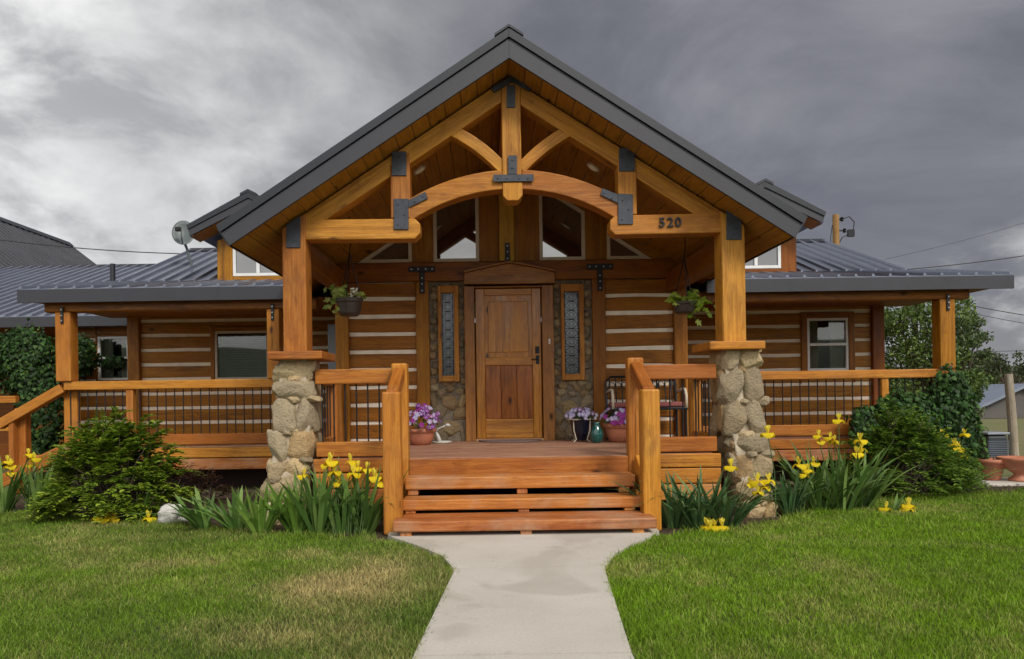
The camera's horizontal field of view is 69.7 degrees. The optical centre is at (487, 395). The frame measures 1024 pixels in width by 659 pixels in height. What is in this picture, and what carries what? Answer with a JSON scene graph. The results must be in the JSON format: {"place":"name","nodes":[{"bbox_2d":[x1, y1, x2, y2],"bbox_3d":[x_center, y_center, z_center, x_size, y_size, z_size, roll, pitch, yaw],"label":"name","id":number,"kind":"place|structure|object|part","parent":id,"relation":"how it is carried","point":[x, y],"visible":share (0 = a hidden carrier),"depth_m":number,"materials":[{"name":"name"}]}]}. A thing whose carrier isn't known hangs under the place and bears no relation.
{"place":"outdoors","nodes":[
{"label":"outdoors","id":0,"kind":"place"},
{"bbox_2d":[328,324,335,368],"bbox_3d":[-2.209,-0.200,11.068,0.300,1.705,0.365,-1,0,0],"label":"storage locker","id":1,"kind":"object","parent":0,"point":[331,342],"visible":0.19,"depth_m":10.88,"materials":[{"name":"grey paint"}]},
{"bbox_3d":[-2.210,-0.210,10.891,0.280,1.625,0.013,-1,0,0],"label":"door","id":2,"kind":"part","parent":1,"relation":"part of","materials":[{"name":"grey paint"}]},
{"bbox_2d":[479,439,540,442],"bbox_3d":[0.304,0.604,9.680,0.839,0.020,0.399,-1,0,0],"label":"doormat","id":3,"kind":"object","parent":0,"point":[511,440],"depth_m":9.61,"materials":[{"name":"grey fabric"}]},
{"bbox_2d":[0,0,1023,368],"label":"sky","id":4,"kind":"structure","parent":0,"point":[123,122],"materials":[{"name":"grey"}]},
{"bbox_2d":[2,392,1023,512],"bbox_3d":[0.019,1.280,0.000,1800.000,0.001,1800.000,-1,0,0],"label":"ground","id":5,"kind":"structure","parent":0,"point":[997,424],"depth_m":10.60,"materials":[{"name":"brown soil"}]},
{"bbox_2d":[0,384,67,493],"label":"side steps","id":6,"kind":"structure","parent":5,"relation":"on","point":[16,422],"depth_m":10.09,"materials":[{"name":"orange wood"}]},
{"bbox_2d":[0,217,94,463],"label":"neighbouring building","id":7,"kind":"structure","parent":5,"relation":"on","point":[17,254],"depth_m":21.77,"materials":[{"name":"grey metal"}]},
{"bbox_2d":[0,239,179,253],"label":"overhead cable","id":8,"kind":"object","parent":7,"relation":"attached to","point":[89,248],"visible":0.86,"depth_m":18.99,"materials":[{"name":"metal"}]},
{"bbox_2d":[3,492,404,538],"bbox_3d":[-7.431,1.365,8.175,13.100,0.001,3.450,-1,0,0],"label":"flower bed","id":9,"kind":"object","parent":5,"relation":"on","point":[382,535],"visible":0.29,"depth_m":8.64,"materials":[{"name":"brown soil"}]},
{"bbox_2d":[0,448,59,513],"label":"iris plant","id":10,"kind":"object","parent":9,"relation":"on","point":[8,499],"visible":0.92,"depth_m":8.31,"materials":[{"name":"green plant"}]},
{"bbox_2d":[10,406,205,524],"bbox_3d":[-4.080,0.737,7.924,1.918,1.231,1.549,-1,0,0],"label":"arching shrub","id":11,"kind":"object","parent":9,"relation":"on","point":[107,456],"visible":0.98,"depth_m":7.73,"materials":[{"name":"green plant"}]},
{"bbox_2d":[91,487,166,523],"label":"iris plant","id":12,"kind":"object","parent":9,"relation":"on","point":[110,518],"visible":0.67,"depth_m":7.48,"materials":[{"name":"green plant"}]},
{"bbox_2d":[157,503,188,524],"bbox_3d":[-3.134,1.202,7.382,0.379,0.228,0.228,-1,0,21],"label":"garden rock","id":13,"kind":"object","parent":9,"relation":"on","point":[169,510],"visible":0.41,"depth_m":7.32,"materials":[{"name":"white stone"}]},
{"bbox_2d":[153,463,204,504],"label":"burgundy plant","id":14,"kind":"object","parent":9,"relation":"on","point":[175,476],"visible":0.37,"depth_m":9.01,"materials":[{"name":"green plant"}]},
{"bbox_2d":[120,487,258,530],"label":"iris plant","id":15,"kind":"object","parent":9,"relation":"on","point":[200,516],"visible":0.81,"depth_m":6.94,"materials":[{"name":"green plant"}]},
{"bbox_2d":[179,466,236,503],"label":"burgundy plant","id":16,"kind":"object","parent":9,"relation":"on","point":[211,482],"visible":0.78,"depth_m":8.87,"materials":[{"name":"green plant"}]},
{"bbox_2d":[219,468,345,534],"bbox_3d":[-1.792,0.974,6.771,1.219,0.606,0.843,-1,0,16],"label":"iris plant","id":17,"kind":"object","parent":9,"relation":"on","point":[290,517],"visible":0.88,"depth_m":6.70,"materials":[{"name":"green plant"}]},
{"bbox_2d":[269,452,410,534],"bbox_3d":[-1.412,0.895,6.734,1.456,0.753,0.880,-1,0,0],"label":"iris plant","id":18,"kind":"object","parent":9,"relation":"on","point":[356,512],"visible":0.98,"depth_m":6.68,"materials":[{"name":"green plant"}]},
{"bbox_2d":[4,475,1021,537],"bbox_3d":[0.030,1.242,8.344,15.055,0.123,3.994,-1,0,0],"label":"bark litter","id":19,"kind":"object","parent":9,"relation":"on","point":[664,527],"visible":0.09,"depth_m":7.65,"materials":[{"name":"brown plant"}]},
{"bbox_2d":[0,24,1013,524],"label":"log cabin","id":20,"kind":"object","parent":5,"relation":"on","point":[512,214],"visible":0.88,"depth_m":9.95,"materials":[{"name":"brown wood"}]},
{"bbox_2d":[0,318,126,478],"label":"wall ivy","id":21,"kind":"object","parent":20,"relation":"attached to","point":[37,378],"depth_m":12.12,"materials":[{"name":"green plant"}]},
{"bbox_2d":[95,334,127,380],"bbox_3d":[-6.558,-0.645,13.085,0.614,0.865,0.430,-1,0,0],"label":"window","id":22,"kind":"structure","parent":20,"relation":"in","point":[116,345],"depth_m":13.02,"materials":[{"name":"white plastic"}]},
{"bbox_2d":[172,221,192,265],"bbox_3d":[-5.157,-2.559,12.502,0.350,0.880,0.327,-1,0,-35],"label":"satellite dish","id":23,"kind":"object","parent":20,"relation":"on","point":[180,233],"visible":0.87,"depth_m":12.57,"materials":[{"name":"paint"}]},
{"bbox_2d":[210,326,268,379],"bbox_3d":[-4.073,-0.661,12.385,1.031,0.944,0.430,-1,0,0],"label":"window","id":24,"kind":"structure","parent":20,"relation":"in","point":[242,351],"depth_m":12.28,"materials":[{"name":"grey glass"}]},
{"bbox_2d":[322,217,366,316],"bbox_3d":[-1.647,-1.481,8.551,0.475,1.178,0.466,-1,0,38],"label":"hanging basket","id":25,"kind":"object","parent":20,"relation":"hanging from","point":[349,304],"visible":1,"depth_m":8.47,"materials":[{"name":"green plastic"}]},
{"bbox_2d":[358,243,411,262],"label":"gable window","id":26,"kind":"structure","parent":20,"relation":"in","point":[390,252],"depth_m":10.02,"materials":[{"name":"glass"}]},
{"bbox_2d":[409,403,440,444],"bbox_3d":[-0.844,0.366,9.347,0.508,0.533,0.545,-1,0,0],"label":"flower pot","id":27,"kind":"object","parent":20,"relation":"on","point":[419,435],"visible":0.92,"depth_m":9.21,"materials":[{"name":"ceramic"}]},
{"bbox_2d":[432,423,451,443],"bbox_3d":[-0.595,0.498,9.600,0.260,0.262,0.182,-1,0,0],"label":"bird ornament","id":28,"kind":"object","parent":20,"relation":"on","point":[438,441],"visible":0.98,"depth_m":9.56,"materials":[{"name":"white ceramic"}]},
{"bbox_2d":[437,286,459,381],"bbox_3d":[-0.527,-0.830,9.987,0.280,1.298,0.125,-1,0,0],"label":"sidelight window","id":29,"kind":"structure","parent":20,"relation":"in","point":[448,298],"depth_m":9.97,"materials":[{"name":"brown glass"}]},
{"bbox_2d":[433,197,478,261],"bbox_3d":[-0.430,-2.385,10.020,0.619,1.144,0.060,-1,0,0],"label":"gable window","id":30,"kind":"structure","parent":20,"relation":"in","point":[455,226],"depth_m":10.02,"materials":[{"name":"clear glass"}]},
{"bbox_2d":[475,288,542,438],"bbox_3d":[0.289,-0.430,9.963,0.887,2.032,0.113,-1,0,0],"label":"front door","id":31,"kind":"structure","parent":20,"relation":"in","point":[508,321],"depth_m":9.98,"materials":[{"name":"brown wood"}]},
{"bbox_2d":[539,195,584,259],"bbox_3d":[1.011,-2.364,10.020,0.619,1.059,0.060,-1,0,0],"label":"gable window","id":32,"kind":"structure","parent":20,"relation":"in","point":[561,223],"depth_m":10.02,"materials":[{"name":"clear glass"}]},
{"bbox_2d":[560,284,584,379],"bbox_3d":[1.154,-0.854,9.987,0.310,1.298,0.125,-1,0,0],"label":"sidelight window","id":33,"kind":"structure","parent":20,"relation":"in","point":[572,295],"depth_m":9.97,"materials":[{"name":"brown glass"}]},
{"bbox_2d":[564,407,597,441],"bbox_3d":[1.207,0.382,9.560,0.434,0.456,0.452,-1,0,0],"label":"planter stand","id":34,"kind":"object","parent":20,"relation":"on","point":[581,427],"visible":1,"depth_m":9.44,"materials":[{"name":"beige paint"}]},
{"bbox_2d":[590,422,603,442],"bbox_3d":[1.376,0.470,9.250,0.170,0.260,0.169,-1,0,0],"label":"ceramic jar","id":35,"kind":"object","parent":20,"relation":"on","point":[596,434],"visible":1,"depth_m":9.19,"materials":[{"name":"teal ceramic"}]},
{"bbox_2d":[599,407,625,442],"bbox_3d":[1.675,0.360,9.336,0.481,0.470,0.498,-1,0,0],"label":"flower pot","id":36,"kind":"object","parent":20,"relation":"on","point":[615,429],"visible":0.73,"depth_m":9.19,"materials":[{"name":"ceramic"}]},
{"bbox_2d":[607,234,650,258],"bbox_3d":[1.927,-2.046,10.020,0.608,0.395,0.060,-1,0,0],"label":"gable window","id":37,"kind":"structure","parent":20,"relation":"in","point":[616,248],"depth_m":10.00,"materials":[{"name":"clear glass"}]},
{"bbox_2d":[604,376,687,439],"bbox_3d":[2.053,0.162,9.584,0.989,0.856,0.604,-1,0,0],"label":"porch bench","id":38,"kind":"object","parent":20,"relation":"on","point":[676,406],"visible":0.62,"depth_m":9.56,"materials":[{"name":"black metal"}]},
{"bbox_2d":[664,237,712,325],"bbox_3d":[2.346,-1.393,8.554,0.591,1.194,0.405,-1,0,0],"label":"hanging basket","id":39,"kind":"object","parent":20,"relation":"hanging from","point":[686,304],"visible":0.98,"depth_m":8.48,"materials":[{"name":"green plastic"}]},
{"bbox_2d":[800,311,854,370],"bbox_3d":[5.643,-0.843,12.385,0.886,1.075,0.430,-1,0,0],"label":"window","id":40,"kind":"structure","parent":20,"relation":"in","point":[827,341],"depth_m":12.21,"materials":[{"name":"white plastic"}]},
{"bbox_2d":[635,482,1023,535],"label":"flower bed","id":41,"kind":"object","parent":5,"relation":"on","point":[671,532],"visible":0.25,"depth_m":7.45,"materials":[{"name":"brown soil"}]},
{"bbox_2d":[607,458,782,532],"bbox_3d":[1.879,0.911,6.772,1.771,0.651,0.835,-1,0,17],"label":"iris plant","id":42,"kind":"object","parent":41,"relation":"on","point":[699,509],"visible":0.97,"depth_m":6.70,"materials":[{"name":"green plant"}]},
{"bbox_2d":[760,425,825,516],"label":"iris plant","id":43,"kind":"object","parent":41,"relation":"on","point":[789,498],"visible":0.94,"depth_m":7.29,"materials":[{"name":"green plant"}]},
{"bbox_2d":[745,413,923,511],"bbox_3d":[3.474,0.693,7.756,1.982,1.013,1.240,-1,0,0],"label":"iris plant","id":44,"kind":"object","parent":41,"relation":"on","point":[853,492],"visible":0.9,"depth_m":7.56,"materials":[{"name":"green plant"}]},
{"bbox_2d":[828,396,991,499],"bbox_3d":[4.926,0.617,8.662,1.868,1.226,1.385,-1,0,0],"label":"bushy shrub","id":45,"kind":"object","parent":41,"relation":"on","point":[901,424],"visible":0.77,"depth_m":8.47,"materials":[{"name":"green plant"}]},
{"bbox_2d":[917,446,998,493],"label":"shrub","id":46,"kind":"object","parent":41,"relation":"on","point":[973,464],"visible":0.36,"depth_m":8.84,"materials":[{"name":"green plant"}]},
{"bbox_2d":[918,429,1016,491],"bbox_3d":[5.968,0.779,8.955,1.616,0.768,0.684,-1,0,0],"label":"iris plant","id":47,"kind":"object","parent":41,"relation":"on","point":[955,443],"visible":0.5,"depth_m":8.90,"materials":[{"name":"green plant"}]},
{"bbox_2d":[965,478,1023,485],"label":"stone slab","id":48,"kind":"structure","parent":41,"relation":"on","point":[1004,482],"depth_m":9.44,"materials":[{"name":"stone"}]},
{"bbox_2d":[977,457,1003,480],"bbox_3d":[6.684,0.982,9.750,0.376,0.279,0.376,-1,0,0],"label":"garden pot","id":49,"kind":"object","parent":48,"relation":"on","point":[991,463],"visible":0.64,"depth_m":9.64,"materials":[{"name":"ceramic"}]},
{"bbox_2d":[996,456,1023,481],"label":"garden pot","id":50,"kind":"object","parent":48,"relation":"on","point":[1015,464],"visible":0.96,"depth_m":9.52,"materials":[{"name":"ceramic"}]},
{"bbox_2d":[830,214,854,244],"bbox_3d":[10.179,-2.017,21.000,0.704,6.273,0.234,-1,0,0],"label":"utility pole","id":51,"kind":"object","parent":5,"relation":"on","point":[835,230],"visible":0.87,"depth_m":20.95,"materials":[{"name":"brown wood"}]},
{"bbox_2d":[845,361,993,482],"bbox_3d":[5.785,0.400,10.112,1.930,1.722,1.106,-1,0,0],"label":"ivy hedge","id":52,"kind":"object","parent":5,"relation":"on","point":[955,409],"visible":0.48,"depth_m":9.80,"materials":[{"name":"green plant"}]},
{"bbox_2d":[884,296,996,409],"bbox_3d":[9.990,-0.894,16.956,3.004,4.140,2.660,-1,0,0],"label":"lilac tree","id":53,"kind":"object","parent":5,"relation":"on","point":[915,356],"visible":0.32,"depth_m":16.36,"materials":[{"name":"green plant"}]},
{"bbox_2d":[925,312,995,430],"bbox_3d":[10.882,-0.394,17.070,1.441,3.116,1.837,-1,0,22],"label":"lilac tree","id":54,"kind":"object","parent":5,"relation":"on","point":[978,339],"visible":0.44,"depth_m":16.54,"materials":[{"name":"green plant"}]},
{"bbox_2d":[965,362,1001,383],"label":"tree","id":55,"kind":"object","parent":5,"relation":"on","point":[992,374],"visible":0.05,"depth_m":42.35,"materials":[{"name":"green plant"}]},
{"bbox_2d":[975,431,1009,457],"bbox_3d":[8.237,0.859,12.025,0.360,0.518,0.390,-1,0,0],"label":"air conditioner","id":56,"kind":"object","parent":5,"relation":"on","point":[996,443],"visible":0.59,"depth_m":11.85,"materials":[{"name":"grey metal"}]},
{"bbox_2d":[966,349,1023,380],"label":"tree","id":57,"kind":"object","parent":5,"relation":"on","point":[994,358],"visible":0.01,"depth_m":61.97,"materials":[{"name":"green plant"}]},
{"bbox_2d":[969,350,1023,383],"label":"tree","id":58,"kind":"object","parent":5,"relation":"on","point":[998,362],"visible":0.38,"depth_m":46.01,"materials":[{"name":"green plant"}]},
{"bbox_2d":[974,383,1023,418],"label":"garden shed","id":59,"kind":"structure","parent":5,"relation":"on","point":[994,400],"depth_m":30.30,"materials":[{"name":"grey metal"}]},
{"bbox_2d":[999,363,1023,383],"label":"tree","id":60,"kind":"object","parent":5,"relation":"on","point":[1019,380],"visible":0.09,"depth_m":48.14,"materials":[{"name":"green plant"}]},
{"bbox_2d":[1004,374,1018,455],"bbox_3d":[8.565,0.409,12.000,0.225,1.514,0.144,-1,0,0],"label":"wooden pole","id":61,"kind":"object","parent":5,"relation":"on","point":[1011,414],"visible":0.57,"depth_m":11.95,"materials":[{"name":"beige wood"}]},
{"bbox_2d":[388,528,658,658],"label":"path","id":62,"kind":"structure","parent":0,"point":[540,594],"depth_m":4.44,"materials":[{"name":"concrete"}]},
{"bbox_2d":[382,357,661,535],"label":"front steps","id":63,"kind":"structure","parent":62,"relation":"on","point":[643,451],"depth_m":6.77,"materials":[{"name":"orange wood"}]},
{"bbox_2d":[606,493,1023,658],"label":"lawn","id":64,"kind":"structure","parent":0,"point":[856,541],"depth_m":4.63,"materials":[{"name":"plant"}]},
{"bbox_2d":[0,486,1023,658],"bbox_3d":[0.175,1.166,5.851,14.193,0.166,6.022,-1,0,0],"label":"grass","id":65,"kind":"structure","parent":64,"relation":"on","point":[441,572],"depth_m":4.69,"materials":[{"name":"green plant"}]},
{"bbox_2d":[876,492,915,512],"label":"iris plant","id":66,"kind":"object","parent":64,"relation":"on","point":[908,506],"visible":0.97,"depth_m":7.45,"materials":[{"name":"yellow plant"}]},
{"bbox_2d":[884,223,1021,259],"bbox_3d":[25.622,-8.453,39.999,8.132,2.042,0.018,-1,0,0],"label":"overhead cable","id":67,"kind":"object","parent":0,"point":[955,242],"visible":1,"depth_m":39.99,"materials":[{"name":"metal"}]},
{"bbox_2d":[889,366,1020,387],"bbox_3d":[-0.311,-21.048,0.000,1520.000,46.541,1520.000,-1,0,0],"label":"hills","id":68,"kind":"structure","parent":0,"point":[911,380],"depth_m":442.65,"materials":[{"name":"green plant"}]},
{"bbox_2d":[912,255,1023,268],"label":"overhead cable","id":69,"kind":"object","parent":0,"point":[967,263],"visible":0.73,"depth_m":25.99,"materials":[{"name":"metal"}]},
{"bbox_2d":[963,303,1022,314],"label":"overhead cable","id":70,"kind":"object","parent":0,"point":[998,310],"visible":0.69,"depth_m":23.99,"materials":[{"name":"metal"}]}
]}

